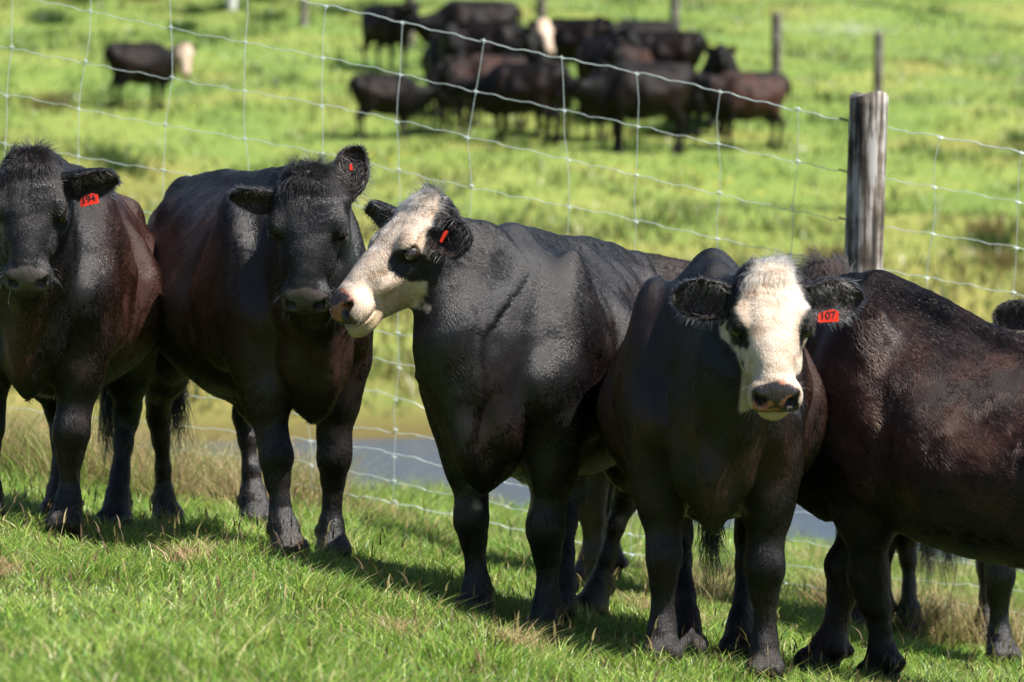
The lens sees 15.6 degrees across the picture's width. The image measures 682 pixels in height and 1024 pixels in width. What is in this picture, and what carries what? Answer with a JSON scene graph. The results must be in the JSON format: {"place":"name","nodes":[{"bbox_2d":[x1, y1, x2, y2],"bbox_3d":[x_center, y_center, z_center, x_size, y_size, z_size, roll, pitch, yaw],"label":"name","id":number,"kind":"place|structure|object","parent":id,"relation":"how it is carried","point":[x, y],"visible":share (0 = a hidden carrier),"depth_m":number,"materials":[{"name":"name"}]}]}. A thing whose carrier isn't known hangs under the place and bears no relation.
{"place":"outdoors","nodes":[
{"label":"outdoors","id":0,"kind":"place"},
{"bbox_2d":[0,0,1023,681],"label":"ground","id":1,"kind":"structure","parent":0,"point":[410,422],"depth_m":65.85,"materials":[{"name":"green plant"}]},
{"bbox_2d":[0,133,162,537],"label":"cow","id":2,"kind":"object","parent":1,"relation":"on","point":[81,287],"visible":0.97,"depth_m":12.21},
{"bbox_2d":[103,41,197,110],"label":"cow","id":3,"kind":"object","parent":1,"relation":"on","point":[135,59],"visible":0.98,"depth_m":67.50},
{"bbox_2d":[141,143,379,561],"bbox_3d":[-0.866,0.039,12.791,0.719,1.411,1.994,-1,3,-23],"label":"cow","id":4,"kind":"object","parent":1,"relation":"on","point":[256,266],"visible":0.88,"depth_m":12.30},
{"bbox_2d":[361,0,421,70],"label":"cow","id":5,"kind":"object","parent":1,"relation":"on","point":[381,32],"visible":0.85,"depth_m":76.79},
{"bbox_2d":[348,73,445,139],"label":"cow","id":6,"kind":"object","parent":1,"relation":"on","point":[377,93],"visible":0.97,"depth_m":65.81},
{"bbox_2d":[420,23,468,118],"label":"cow","id":7,"kind":"object","parent":1,"relation":"on","point":[440,46],"visible":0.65,"depth_m":69.34},
{"bbox_2d":[427,61,472,135],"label":"cow","id":8,"kind":"object","parent":1,"relation":"on","point":[452,73],"visible":0.81,"depth_m":66.66},
{"bbox_2d":[398,0,521,44],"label":"cow","id":9,"kind":"object","parent":1,"relation":"on","point":[456,11],"visible":0.47,"depth_m":75.00},
{"bbox_2d":[442,54,527,128],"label":"cow","id":10,"kind":"object","parent":1,"relation":"on","point":[471,63],"visible":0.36,"depth_m":68.58},
{"bbox_2d":[0,537,974,681],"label":"dead grass tufts","id":11,"kind":"object","parent":1,"relation":"on","point":[5,566],"visible":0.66,"depth_m":10.65,"materials":[{"name":"brown plant"}]},
{"bbox_2d":[326,173,659,641],"bbox_3d":[0.104,0.252,12.026,0.765,1.479,1.883,1,3,22],"label":"cow","id":12,"kind":"object","parent":1,"relation":"on","point":[519,332],"visible":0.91,"depth_m":11.45},
{"bbox_2d":[454,16,557,55],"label":"cow","id":13,"kind":"object","parent":1,"relation":"on","point":[503,32],"visible":0.52,"depth_m":72.17},
{"bbox_2d":[449,62,567,144],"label":"cow","id":14,"kind":"object","parent":1,"relation":"on","point":[541,84],"visible":0.95,"depth_m":65.08},
{"bbox_2d":[0,398,1023,654],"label":"dry grass","id":15,"kind":"structure","parent":1,"relation":"on","point":[220,476],"depth_m":15.19,"materials":[{"name":"plant"}]},
{"bbox_2d":[0,0,1023,614],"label":"wire fence","id":16,"kind":"object","parent":1,"relation":"on","point":[866,178],"visible":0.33,"depth_m":15.12,"materials":[{"name":"grey metal"}]},
{"bbox_2d":[14,0,1023,286],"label":"rush clumps","id":17,"kind":"object","parent":1,"relation":"on","point":[986,230],"visible":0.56,"depth_m":61.07,"materials":[{"name":"green plant"}]},
{"bbox_2d":[497,34,543,113],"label":"cow","id":18,"kind":"object","parent":1,"relation":"on","point":[529,42],"visible":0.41,"depth_m":70.92},
{"bbox_2d":[525,53,572,138],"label":"cow","id":19,"kind":"object","parent":1,"relation":"on","point":[539,58],"visible":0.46,"depth_m":66.82},
{"bbox_2d":[539,17,611,63],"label":"cow","id":20,"kind":"object","parent":1,"relation":"on","point":[569,35],"visible":0.27,"depth_m":74.06},
{"bbox_2d":[582,63,607,142],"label":"cow","id":21,"kind":"object","parent":1,"relation":"on","point":[597,71],"visible":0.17,"depth_m":66.95},
{"bbox_2d":[575,32,644,114],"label":"cow","id":22,"kind":"object","parent":1,"relation":"on","point":[589,50],"visible":0.48,"depth_m":70.47},
{"bbox_2d":[595,43,653,120],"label":"cow","id":23,"kind":"object","parent":1,"relation":"on","point":[610,53],"visible":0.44,"depth_m":69.28},
{"bbox_2d":[226,0,1023,114],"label":"hillside fence","id":24,"kind":"object","parent":1,"relation":"on","point":[776,42],"visible":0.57,"depth_m":70.93,"materials":[{"name":"grey wood"}]},
{"bbox_2d":[555,60,697,154],"bbox_3d":[1.986,-4.036,64.611,2.535,1.634,0.914,-1,3,-12],"label":"cow","id":25,"kind":"object","parent":1,"relation":"on","point":[608,92],"visible":0.98,"depth_m":64.38},
{"bbox_2d":[596,15,680,35],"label":"cow","id":26,"kind":"object","parent":1,"relation":"on","point":[639,26],"visible":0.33,"depth_m":74.40},
{"bbox_2d":[611,27,708,72],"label":"cow","id":27,"kind":"object","parent":1,"relation":"on","point":[687,47],"visible":0.52,"depth_m":71.09},
{"bbox_2d":[681,91,728,138],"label":"cow","id":28,"kind":"object","parent":1,"relation":"on","point":[688,108],"visible":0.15,"depth_m":67.71},
{"bbox_2d":[700,43,740,127],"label":"cow","id":29,"kind":"object","parent":1,"relation":"on","point":[720,58],"visible":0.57,"depth_m":68.33},
{"bbox_2d":[595,248,867,681],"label":"cow","id":30,"kind":"object","parent":1,"relation":"on","point":[711,411],"visible":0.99,"depth_m":10.93},
{"bbox_2d":[690,70,791,150],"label":"cow","id":31,"kind":"object","parent":1,"relation":"on","point":[771,87],"visible":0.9,"depth_m":66.00},
{"bbox_2d":[575,249,975,634],"bbox_3d":[0.729,0.390,14.363,2.011,1.502,0.741,1,3,15],"label":"cow","id":32,"kind":"object","parent":1,"relation":"on","point":[594,513],"visible":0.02,"depth_m":14.29},
{"bbox_2d":[791,243,1023,681],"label":"cow","id":33,"kind":"object","parent":1,"relation":"on","point":[923,442],"visible":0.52,"depth_m":11.41},
{"bbox_2d":[895,297,1023,667],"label":"cow","id":34,"kind":"object","parent":1,"relation":"on","point":[996,583],"visible":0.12,"depth_m":13.29},
{"bbox_2d":[0,444,1023,681],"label":"grass","id":35,"kind":"structure","parent":0,"point":[170,646],"depth_m":10.94,"materials":[{"name":"green plant"}]},
{"bbox_2d":[109,438,1022,570],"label":"water","id":36,"kind":"structure","parent":0,"point":[425,448],"depth_m":35.90,"materials":[{"name":"grey liquid"}]}
]}

